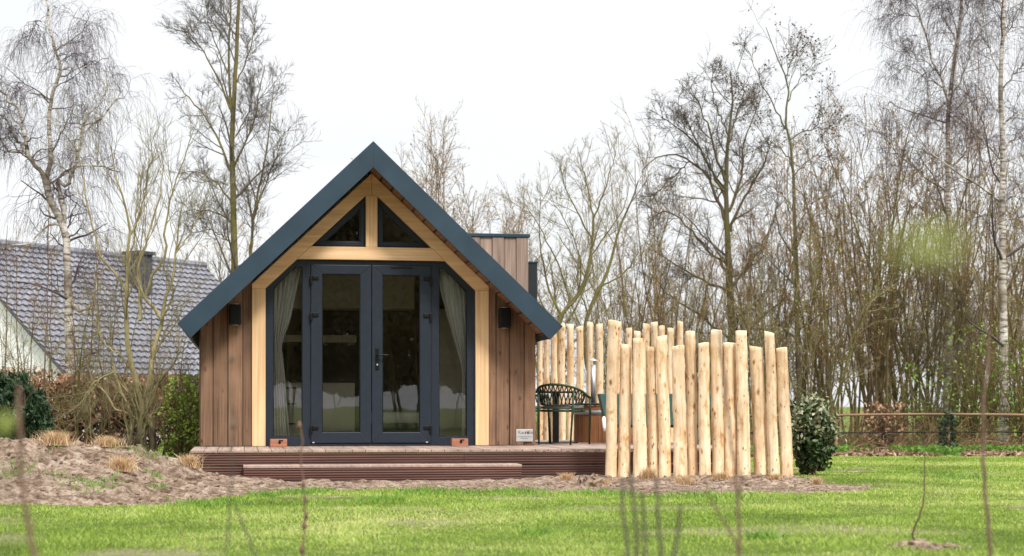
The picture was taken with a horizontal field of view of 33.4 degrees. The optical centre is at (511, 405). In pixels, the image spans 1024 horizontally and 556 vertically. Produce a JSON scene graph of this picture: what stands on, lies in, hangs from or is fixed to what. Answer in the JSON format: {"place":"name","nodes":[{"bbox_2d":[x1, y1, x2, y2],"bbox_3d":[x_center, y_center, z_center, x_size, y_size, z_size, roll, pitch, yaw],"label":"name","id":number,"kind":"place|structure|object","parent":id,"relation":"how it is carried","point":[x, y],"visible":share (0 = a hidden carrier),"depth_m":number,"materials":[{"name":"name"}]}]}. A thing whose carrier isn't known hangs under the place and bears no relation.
{"place":"outdoors","nodes":[
{"label":"outdoors","id":0,"kind":"place"},
{"bbox_2d":[0,448,1023,555],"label":"lawn grass","id":1,"kind":"structure","parent":0,"point":[968,463],"depth_m":11.59,"materials":[{"name":"plant"}]},
{"bbox_2d":[0,407,1023,555],"bbox_3d":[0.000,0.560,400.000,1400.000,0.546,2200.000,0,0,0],"label":"ground","id":2,"kind":"structure","parent":0,"point":[161,464],"depth_m":13.32,"materials":[{"name":"plant"}]},
{"bbox_2d":[16,385,37,555],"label":"dead stem","id":3,"kind":"object","parent":2,"relation":"on","point":[22,478],"visible":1,"depth_m":3.20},
{"bbox_2d":[0,370,59,439],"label":"evergreen shrub","id":4,"kind":"object","parent":2,"relation":"on","point":[36,415],"visible":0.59,"depth_m":20.81,"materials":[{"name":"green plant"}]},
{"bbox_2d":[0,314,61,408],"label":"bare shrub","id":5,"kind":"object","parent":2,"relation":"on","point":[21,364],"visible":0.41,"depth_m":23.65,"materials":[{"name":"brown plant"}]},
{"bbox_2d":[0,363,90,438],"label":"brown hedge","id":6,"kind":"object","parent":2,"relation":"on","point":[38,383],"visible":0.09,"depth_m":25.03,"materials":[{"name":"brown plant"}]},
{"bbox_2d":[0,199,127,444],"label":"bare saplings","id":7,"kind":"object","parent":2,"relation":"on","point":[46,325],"visible":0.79,"depth_m":23.27,"materials":[{"name":"brown plant"}]},
{"bbox_2d":[0,0,162,434],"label":"weeping birch","id":8,"kind":"object","parent":2,"relation":"on","point":[59,217],"visible":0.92,"depth_m":26.96,"materials":[{"name":"grey plant"}]},
{"bbox_2d":[31,265,158,444],"bbox_3d":[-5.732,-0.557,23.480,1.697,2.744,2.097,0,0,-15],"label":"bare shrub","id":9,"kind":"object","parent":2,"relation":"on","point":[80,390],"visible":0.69,"depth_m":23.36,"materials":[{"name":"brown plant"}]},
{"bbox_2d":[0,239,219,443],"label":"brick house","id":10,"kind":"structure","parent":2,"relation":"on","point":[187,271],"depth_m":37.17,"materials":[{"name":"grey tile"}]},
{"bbox_2d":[34,370,198,455],"bbox_3d":[-5.730,0.065,25.528,4.041,1.450,2.103,0,0,0],"label":"beech hedge","id":11,"kind":"object","parent":2,"relation":"on","point":[117,423],"visible":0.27,"depth_m":25.25,"materials":[{"name":"brown plant"}]},
{"bbox_2d":[30,41,241,451],"bbox_3d":[-4.871,-1.777,21.710,2.857,5.245,2.289,0,0,0],"label":"coppiced willow","id":12,"kind":"object","parent":2,"relation":"on","point":[141,402],"visible":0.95,"depth_m":21.97,"materials":[{"name":"brown plant"}]},
{"bbox_2d":[120,287,199,457],"bbox_3d":[-4.795,-0.443,24.064,1.359,2.515,1.360,0,0,37],"label":"bare shrub","id":13,"kind":"object","parent":2,"relation":"on","point":[180,372],"visible":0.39,"depth_m":23.95,"materials":[{"name":"brown plant"}]},
{"bbox_2d":[127,373,199,459],"bbox_3d":[-4.348,0.154,22.064,1.324,1.277,1.106,0,0,32],"label":"privet bush","id":14,"kind":"object","parent":2,"relation":"on","point":[189,434],"visible":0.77,"depth_m":21.94,"materials":[{"name":"green plant"}]},
{"bbox_2d":[152,0,321,286],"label":"tall alder","id":15,"kind":"object","parent":2,"relation":"on","point":[230,99],"visible":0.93,"depth_m":30.97,"materials":[{"name":"grey plant"}]},
{"bbox_2d":[400,98,476,230],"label":"bare tree","id":16,"kind":"object","parent":2,"relation":"on","point":[443,182],"visible":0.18,"depth_m":39.16,"materials":[{"name":"brown plant"}]},
{"bbox_2d":[190,440,711,481],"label":"deck","id":17,"kind":"structure","parent":2,"relation":"on","point":[428,463],"depth_m":18.23,"materials":[{"name":"brown wood"}]},
{"bbox_2d":[177,141,562,449],"bbox_3d":[-1.982,-1.246,22.824,4.650,3.527,6.925,0,0,-9],"label":"cabin","id":18,"kind":"object","parent":17,"relation":"on","point":[409,225],"visible":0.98,"depth_m":19.94,"materials":[{"name":"brown wood"}]},
{"bbox_2d":[270,264,301,435],"bbox_3d":[-2.643,-0.636,20.007,0.423,2.071,0.087,0,0,-9],"label":"curtain","id":19,"kind":"object","parent":18,"relation":"hanging from","point":[285,290],"visible":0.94,"depth_m":19.99,"materials":[{"name":"fabric"}]},
{"bbox_2d":[286,381,355,435],"bbox_3d":[-2.511,0.067,21.715,1.020,0.763,0.590,0,0,-9],"label":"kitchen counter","id":20,"kind":"object","parent":18,"relation":"in","point":[338,405],"visible":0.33,"depth_m":21.47,"materials":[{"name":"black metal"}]},
{"bbox_2d":[312,197,364,246],"bbox_3d":[-2.033,-2.156,19.977,0.625,0.590,0.072,0,0,-9],"label":"gable window","id":21,"kind":"structure","parent":18,"relation":"in","point":[360,207],"depth_m":19.97,"materials":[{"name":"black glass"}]},
{"bbox_2d":[310,265,370,442],"bbox_3d":[-2.005,-0.607,19.948,0.714,2.081,0.098,0,0,-9],"label":"door","id":22,"kind":"structure","parent":18,"relation":"in","point":[317,433],"depth_m":19.92,"materials":[{"name":"black metal"}]},
{"bbox_2d":[293,266,413,310],"bbox_3d":[-2.171,-1.545,22.098,1.770,0.590,0.500,0,0,-9],"label":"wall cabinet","id":23,"kind":"object","parent":18,"relation":"attached to","point":[340,292],"depth_m":21.88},
{"bbox_2d":[282,217,441,430],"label":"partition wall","id":24,"kind":"structure","parent":18,"relation":"in","point":[400,362],"depth_m":23.79,"materials":[{"name":"black"}]},
{"bbox_2d":[372,265,431,442],"bbox_3d":[-1.290,-0.607,20.040,0.707,2.081,0.141,0,0,-9],"label":"door","id":25,"kind":"structure","parent":18,"relation":"in","point":[424,433],"depth_m":20.05,"materials":[{"name":"black metal"}]},
{"bbox_2d":[377,197,429,247],"bbox_3d":[-1.275,-2.156,20.097,0.625,0.590,0.072,0,0,-9],"label":"gable window","id":26,"kind":"structure","parent":18,"relation":"in","point":[381,207],"depth_m":20.05,"materials":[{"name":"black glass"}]},
{"bbox_2d":[440,309,461,435],"bbox_3d":[-0.598,-0.386,21.942,0.870,1.668,0.900,0,0,-9],"label":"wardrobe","id":27,"kind":"object","parent":18,"relation":"in","point":[450,395],"visible":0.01,"depth_m":21.46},
{"bbox_2d":[440,269,465,435],"bbox_3d":[-0.681,-0.645,20.317,0.461,2.103,0.087,0,0,-9],"label":"curtain","id":28,"kind":"object","parent":18,"relation":"hanging from","point":[453,293],"visible":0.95,"depth_m":20.31,"materials":[{"name":"fabric"}]},
{"bbox_2d":[536,383,591,444],"bbox_3d":[0.603,0.098,20.726,0.632,0.742,0.577,0,0,24],"label":"garden chair","id":29,"kind":"object","parent":17,"relation":"on","point":[541,397],"visible":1,"depth_m":20.53,"materials":[{"name":"green metal"}]},
{"bbox_2d":[574,358,658,442],"bbox_3d":[1.385,-0.074,22.200,1.188,1.085,1.188,0,0,0],"label":"hot tub","id":30,"kind":"object","parent":17,"relation":"on","point":[581,428],"visible":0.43,"depth_m":21.82,"materials":[{"name":"brown wood"}]},
{"bbox_2d":[597,394,710,444],"bbox_3d":[1.747,0.159,20.838,1.381,0.618,0.622,0,0,0],"label":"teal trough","id":31,"kind":"object","parent":17,"relation":"on","point":[602,399],"visible":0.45,"depth_m":20.62,"materials":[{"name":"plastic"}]},
{"bbox_2d":[401,102,501,232],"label":"bare tree","id":32,"kind":"object","parent":2,"relation":"on","point":[446,166],"visible":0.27,"depth_m":39.40,"materials":[{"name":"brown plant"}]},
{"bbox_2d":[427,149,531,233],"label":"bare tree","id":33,"kind":"object","parent":2,"relation":"on","point":[518,221],"visible":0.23,"depth_m":35.12,"materials":[{"name":"brown plant"}]},
{"bbox_2d":[0,438,971,551],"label":"soil clods","id":34,"kind":"object","parent":2,"relation":"on","point":[920,543],"visible":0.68,"depth_m":15.61,"materials":[{"name":"soil"}]},
{"bbox_2d":[0,443,1016,540],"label":"weeds","id":35,"kind":"object","parent":2,"relation":"on","point":[267,493],"visible":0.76,"depth_m":14.64,"materials":[{"name":"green plant"}]},
{"bbox_2d":[558,323,565,451],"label":"wooden stake","id":36,"kind":"object","parent":2,"relation":"on","point":[561,377],"visible":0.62,"depth_m":23.96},
{"bbox_2d":[567,324,573,451],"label":"wooden stake","id":37,"kind":"object","parent":2,"relation":"on","point":[570,354],"visible":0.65,"depth_m":23.96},
{"bbox_2d":[507,230,633,424],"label":"bare tree","id":38,"kind":"object","parent":2,"relation":"on","point":[562,297],"visible":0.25,"depth_m":42.87,"materials":[{"name":"brown plant"}]},
{"bbox_2d":[576,326,583,451],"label":"wooden stake","id":39,"kind":"object","parent":2,"relation":"on","point":[580,366],"visible":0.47,"depth_m":23.97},
{"bbox_2d":[493,122,667,382],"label":"olive barked tree","id":40,"kind":"object","parent":2,"relation":"on","point":[580,290],"visible":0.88,"depth_m":29.00,"materials":[{"name":"brown plant"}]},
{"bbox_2d":[596,323,602,402],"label":"wooden stake","id":41,"kind":"object","parent":2,"relation":"on","point":[599,358],"visible":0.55,"depth_m":23.96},
{"bbox_2d":[542,239,665,401],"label":"bare tree","id":42,"kind":"object","parent":2,"relation":"on","point":[594,340],"visible":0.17,"depth_m":39.85,"materials":[{"name":"brown plant"}]},
{"bbox_2d":[605,320,617,476],"bbox_3d":[1.052,-0.021,18.050,0.141,1.785,0.144,0,0,0],"label":"wooden stake","id":43,"kind":"object","parent":2,"relation":"on","point":[611,408],"visible":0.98,"depth_m":17.99,"materials":[{"name":"wood"}]},
{"bbox_2d":[563,160,678,375],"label":"bare tree","id":44,"kind":"object","parent":2,"relation":"on","point":[596,226],"visible":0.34,"depth_m":44.17,"materials":[{"name":"brown plant"}]},
{"bbox_2d":[617,343,631,476],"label":"wooden stake","id":45,"kind":"object","parent":2,"relation":"on","point":[624,433],"visible":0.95,"depth_m":18.04,"materials":[{"name":"wood"}]},
{"bbox_2d":[571,235,683,393],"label":"bare tree","id":46,"kind":"object","parent":2,"relation":"on","point":[635,303],"visible":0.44,"depth_m":33.84,"materials":[{"name":"brown plant"}]},
{"bbox_2d":[632,338,646,476],"bbox_3d":[1.348,0.082,17.990,0.159,1.594,0.137,0,0,0],"label":"wooden stake","id":47,"kind":"object","parent":2,"relation":"on","point":[639,429],"visible":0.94,"depth_m":17.94,"materials":[{"name":"wood"}]},
{"bbox_2d":[598,164,693,388],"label":"bare tree","id":48,"kind":"object","parent":2,"relation":"on","point":[661,236],"visible":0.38,"depth_m":39.89,"materials":[{"name":"brown plant"}]},
{"bbox_2d":[645,346,657,474],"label":"wooden stake","id":49,"kind":"object","parent":2,"relation":"on","point":[652,441],"visible":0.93,"depth_m":18.05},
{"bbox_2d":[592,163,713,382],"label":"bare tree","id":50,"kind":"object","parent":2,"relation":"on","point":[619,259],"visible":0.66,"depth_m":34.49,"materials":[{"name":"brown plant"}]},
{"bbox_2d":[656,335,670,477],"bbox_3d":[1.602,0.074,18.041,0.164,1.648,0.132,0,0,0],"label":"wooden stake","id":51,"kind":"object","parent":2,"relation":"on","point":[664,425],"visible":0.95,"depth_m":17.99,"materials":[{"name":"wood"}]},
{"bbox_2d":[603,263,740,393],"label":"bare tree","id":52,"kind":"object","parent":2,"relation":"on","point":[613,288],"visible":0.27,"depth_m":34.23,"materials":[{"name":"brown plant"}]},
{"bbox_2d":[671,345,687,476],"bbox_3d":[1.768,0.106,18.020,0.176,1.507,0.157,0,0,0],"label":"wooden stake","id":53,"kind":"object","parent":2,"relation":"on","point":[680,462],"visible":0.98,"depth_m":17.96,"materials":[{"name":"wood"}]},
{"bbox_2d":[600,95,770,377],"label":"bare tree","id":54,"kind":"object","parent":2,"relation":"on","point":[687,251],"visible":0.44,"depth_m":39.24,"materials":[{"name":"brown plant"}]},
{"bbox_2d":[685,331,697,475],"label":"wooden stake","id":55,"kind":"object","parent":2,"relation":"on","point":[691,394],"visible":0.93,"depth_m":18.06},
{"bbox_2d":[648,254,737,393],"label":"bare tree","id":56,"kind":"object","parent":2,"relation":"on","point":[702,311],"visible":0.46,"depth_m":33.61,"materials":[{"name":"brown plant"}]},
{"bbox_2d":[698,342,710,474],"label":"wooden stake","id":57,"kind":"object","parent":2,"relation":"on","point":[704,415],"visible":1,"depth_m":17.94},
{"bbox_2d":[665,225,752,396],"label":"bare tree","id":58,"kind":"object","parent":2,"relation":"on","point":[710,289],"visible":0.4,"depth_m":35.23,"materials":[{"name":"brown plant"}]},
{"bbox_2d":[710,330,723,474],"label":"wooden stake","id":59,"kind":"object","parent":2,"relation":"on","point":[717,422],"visible":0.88,"depth_m":18.02,"materials":[{"name":"wood"}]},
{"bbox_2d":[631,25,815,431],"bbox_3d":[4.566,-3.513,36.109,4.177,8.845,2.628,0,0,0],"label":"broad bare tree","id":60,"kind":"object","parent":2,"relation":"on","point":[726,209],"visible":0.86,"depth_m":35.98,"materials":[{"name":"grey plant"}]},
{"bbox_2d":[674,170,774,434],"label":"bare tree","id":61,"kind":"object","parent":2,"relation":"on","point":[749,231],"visible":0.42,"depth_m":35.23,"materials":[{"name":"brown plant"}]},
{"bbox_2d":[707,321,742,555],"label":"dead stem","id":62,"kind":"object","parent":2,"relation":"on","point":[739,544],"visible":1,"depth_m":4.80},
{"bbox_2d":[723,342,736,475],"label":"wooden stake","id":63,"kind":"object","parent":2,"relation":"on","point":[729,361],"visible":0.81,"depth_m":18.02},
{"bbox_2d":[660,168,800,391],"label":"bare tree","id":64,"kind":"object","parent":2,"relation":"on","point":[731,252],"visible":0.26,"depth_m":41.56,"materials":[{"name":"brown plant"}]},
{"bbox_2d":[735,330,750,475],"bbox_3d":[2.436,0.033,17.997,0.161,1.658,0.128,0,0,0],"label":"wooden stake","id":65,"kind":"object","parent":2,"relation":"on","point":[743,433],"visible":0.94,"depth_m":17.95,"materials":[{"name":"wood"}]},
{"bbox_2d":[686,118,828,389],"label":"bare tree","id":66,"kind":"object","parent":2,"relation":"on","point":[786,214],"visible":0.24,"depth_m":41.27,"materials":[{"name":"brown plant"}]},
{"bbox_2d":[749,346,767,474],"bbox_3d":[2.618,0.101,18.108,0.200,1.485,0.153,0,0,0],"label":"wooden stake","id":67,"kind":"object","parent":2,"relation":"on","point":[758,404],"visible":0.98,"depth_m":18.05,"materials":[{"name":"wood"}]},
{"bbox_2d":[690,259,828,444],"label":"bare tree","id":68,"kind":"object","parent":2,"relation":"on","point":[775,324],"visible":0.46,"depth_m":32.10,"materials":[{"name":"brown plant"}]},
{"bbox_2d":[764,331,779,474],"bbox_3d":[2.747,0.034,18.019,0.160,1.652,0.126,0,0,0],"label":"wooden stake","id":69,"kind":"object","parent":2,"relation":"on","point":[771,423],"visible":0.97,"depth_m":17.97,"materials":[{"name":"wood"}]},
{"bbox_2d":[724,230,831,437],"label":"bare tree","id":70,"kind":"object","parent":2,"relation":"on","point":[774,287],"visible":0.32,"depth_m":34.10,"materials":[{"name":"brown plant"}]},
{"bbox_2d":[725,165,832,404],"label":"bare tree","id":71,"kind":"object","parent":2,"relation":"on","point":[784,250],"visible":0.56,"depth_m":33.13,"materials":[{"name":"brown plant"}]},
{"bbox_2d":[535,404,1023,449],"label":"brambles","id":72,"kind":"object","parent":2,"relation":"on","point":[853,441],"visible":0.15,"depth_m":30.40,"materials":[{"name":"plant"}]},
{"bbox_2d":[703,0,864,412],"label":"cone bearing alder","id":73,"kind":"object","parent":2,"relation":"on","point":[792,165],"visible":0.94,"depth_m":32.97,"materials":[{"name":"grey plant"}]},
{"bbox_2d":[776,347,792,476],"bbox_3d":[2.882,0.127,18.036,0.187,1.504,0.143,0,0,0],"label":"wooden stake","id":74,"kind":"object","parent":2,"relation":"on","point":[786,450],"visible":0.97,"depth_m":17.98,"materials":[{"name":"wood"}]},
{"bbox_2d":[721,166,864,417],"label":"bare tree","id":75,"kind":"object","parent":2,"relation":"on","point":[740,222],"visible":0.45,"depth_m":34.52,"materials":[{"name":"brown plant"}]},
{"bbox_2d":[777,388,846,474],"bbox_3d":[3.242,0.302,18.943,0.872,0.997,0.959,0,0,0],"label":"laurel shrub","id":76,"kind":"object","parent":2,"relation":"on","point":[812,425],"visible":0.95,"depth_m":18.73,"materials":[{"name":"green plant"}]},
{"bbox_2d":[760,162,864,402],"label":"bare tree","id":77,"kind":"object","parent":2,"relation":"on","point":[833,209],"visible":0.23,"depth_m":39.38,"materials":[{"name":"brown plant"}]},
{"bbox_2d":[721,206,909,428],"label":"bare tree","id":78,"kind":"object","parent":2,"relation":"on","point":[843,375],"visible":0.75,"depth_m":32.24,"materials":[{"name":"brown plant"}]},
{"bbox_2d":[754,114,886,417],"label":"bare tree","id":79,"kind":"object","parent":2,"relation":"on","point":[827,344],"visible":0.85,"depth_m":32.44,"materials":[{"name":"brown plant"}]},
{"bbox_2d":[772,141,911,438],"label":"bare tree","id":80,"kind":"object","parent":2,"relation":"on","point":[822,265],"visible":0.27,"depth_m":38.35,"materials":[{"name":"brown plant"}]},
{"bbox_2d":[763,78,935,437],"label":"bare tree","id":81,"kind":"object","parent":2,"relation":"on","point":[841,396],"visible":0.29,"depth_m":41.61,"materials":[{"name":"brown plant"}]},
{"bbox_2d":[770,145,954,445],"bbox_3d":[6.902,-2.156,33.288,3.219,5.956,3.220,0,0,23],"label":"bare tree","id":82,"kind":"object","parent":2,"relation":"on","point":[848,338],"visible":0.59,"depth_m":33.34,"materials":[{"name":"brown plant"}]},
{"bbox_2d":[772,99,960,430],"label":"bare tree","id":83,"kind":"object","parent":2,"relation":"on","point":[861,218],"visible":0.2,"depth_m":43.71,"materials":[{"name":"brown plant"}]},
{"bbox_2d":[711,440,1023,455],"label":"ground cover","id":84,"kind":"object","parent":2,"relation":"on","point":[946,450],"visible":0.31,"depth_m":27.84,"materials":[{"name":"green plant"}]},
{"bbox_2d":[792,57,954,443],"bbox_3d":[7.338,-2.812,33.097,2.596,7.261,4.124,0,0,-12],"label":"bare tree","id":85,"kind":"object","parent":2,"relation":"on","point":[884,400],"visible":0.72,"depth_m":33.15,"materials":[{"name":"brown plant"}]},
{"bbox_2d":[804,79,964,439],"bbox_3d":[7.266,-2.760,33.069,3.241,7.153,2.724,0,0,1],"label":"bare tree","id":86,"kind":"object","parent":2,"relation":"on","point":[869,377],"visible":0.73,"depth_m":32.83,"materials":[{"name":"brown plant"}]},
{"bbox_2d":[854,401,916,448],"bbox_3d":[6.593,0.392,30.072,1.172,0.983,1.028,0,0,0],"label":"beech bush","id":87,"kind":"object","parent":2,"relation":"on","point":[884,428],"visible":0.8,"depth_m":29.93,"materials":[{"name":"brown plant"}]},
{"bbox_2d":[749,413,1023,450],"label":"rail fence","id":88,"kind":"object","parent":2,"relation":"on","point":[928,414],"visible":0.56,"depth_m":28.50,"materials":[{"name":"brown wood"}]},
{"bbox_2d":[750,447,1023,456],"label":"leaf litter","id":89,"kind":"object","parent":2,"relation":"on","point":[896,452],"visible":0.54,"depth_m":26.43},
{"bbox_2d":[797,160,977,436],"bbox_3d":[8.830,-2.388,39.625,3.969,6.418,4.905,0,0,18],"label":"bare tree","id":90,"kind":"object","parent":2,"relation":"on","point":[849,397],"visible":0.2,"depth_m":39.39,"materials":[{"name":"brown plant"}]},
{"bbox_2d":[826,171,993,442],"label":"bare tree","id":91,"kind":"object","parent":2,"relation":"on","point":[895,360],"visible":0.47,"depth_m":33.67,"materials":[{"name":"brown plant"}]},
{"bbox_2d":[822,169,1008,440],"bbox_3d":[8.140,-2.078,35.072,3.135,5.798,3.133,0,0,-40],"label":"bare tree","id":92,"kind":"object","parent":2,"relation":"on","point":[893,385],"visible":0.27,"depth_m":34.75,"materials":[{"name":"brown plant"}]},
{"bbox_2d":[823,0,1023,437],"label":"silver birch","id":93,"kind":"object","parent":2,"relation":"on","point":[941,3],"visible":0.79,"depth_m":33.94,"materials":[{"name":"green plant"}]},
{"bbox_2d":[890,232,959,555],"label":"budding twig","id":94,"kind":"object","parent":2,"relation":"on","point":[938,246],"visible":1,"depth_m":0.66,"materials":[{"name":"green plant"}]},
{"bbox_2d":[842,170,1009,444],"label":"bare tree","id":95,"kind":"object","parent":2,"relation":"on","point":[935,329],"visible":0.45,"depth_m":33.34,"materials":[{"name":"brown plant"}]},
{"bbox_2d":[871,361,992,443],"bbox_3d":[7.867,-0.029,31.548,1.705,1.644,2.493,0,0,-26],"label":"spring bush","id":96,"kind":"object","parent":2,"relation":"on","point":[923,408],"visible":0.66,"depth_m":31.95,"materials":[{"name":"brown plant"}]},
{"bbox_2d":[854,91,1014,439],"bbox_3d":[8.543,-2.941,34.812,2.862,7.516,3.405,0,0,3],"label":"bare tree","id":97,"kind":"object","parent":2,"relation":"on","point":[896,182],"visible":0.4,"depth_m":35.10,"materials":[{"name":"brown plant"}]},
{"bbox_2d":[865,22,1022,432],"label":"bare tree","id":98,"kind":"object","parent":2,"relation":"on","point":[966,202],"visible":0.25,"depth_m":39.09,"materials":[{"name":"brown plant"}]},
{"bbox_2d":[872,0,1023,445],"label":"silver birch","id":99,"kind":"object","parent":2,"relation":"on","point":[1001,207],"visible":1,"depth_m":30.96,"materials":[{"name":"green plant"}]},
{"bbox_2d":[879,126,1023,441],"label":"bare tree","id":100,"kind":"object","parent":2,"relation":"on","point":[959,251],"visible":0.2,"depth_m":35.14,"materials":[{"name":"brown plant"}]},
{"bbox_2d":[910,83,1023,440],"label":"bare tree","id":101,"kind":"object","parent":2,"relation":"on","point":[1020,302],"visible":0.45,"depth_m":34.36,"materials":[{"name":"brown plant"}]},
{"bbox_2d":[912,165,1023,439],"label":"bare tree","id":102,"kind":"object","parent":2,"relation":"on","point":[1010,323],"visible":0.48,"depth_m":33.36,"materials":[{"name":"brown plant"}]},
{"bbox_2d":[918,201,1023,440],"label":"bare tree","id":103,"kind":"object","parent":2,"relation":"on","point":[962,290],"visible":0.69,"depth_m":32.74,"materials":[{"name":"brown plant"}]},
{"bbox_2d":[919,321,1023,445],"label":"spring bush","id":104,"kind":"object","parent":2,"relation":"on","point":[973,419],"visible":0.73,"depth_m":31.38,"materials":[{"name":"brown plant"}]},
{"bbox_2d":[931,146,1023,425],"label":"bare tree","id":105,"kind":"object","parent":2,"relation":"on","point":[988,241],"visible":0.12,"depth_m":41.32,"materials":[{"name":"brown plant"}]},
{"bbox_2d":[937,97,1023,383],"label":"bare tree","id":106,"kind":"object","parent":2,"relation":"on","point":[1011,258],"visible":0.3,"depth_m":38.49,"materials":[{"name":"brown plant"}]},
{"bbox_2d":[939,335,1023,445],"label":"spring bush","id":107,"kind":"object","parent":2,"relation":"on","point":[1014,420],"visible":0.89,"depth_m":30.53,"materials":[{"name":"brown plant"}]},
{"bbox_2d":[981,327,991,555],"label":"dead stem","id":108,"kind":"object","parent":2,"relation":"on","point":[989,542],"visible":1,"depth_m":5.20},
{"bbox_2d":[0,0,1023,406],"label":"sky","id":109,"kind":"structure","parent":0,"point":[529,78],"materials":[{"name":"white"}]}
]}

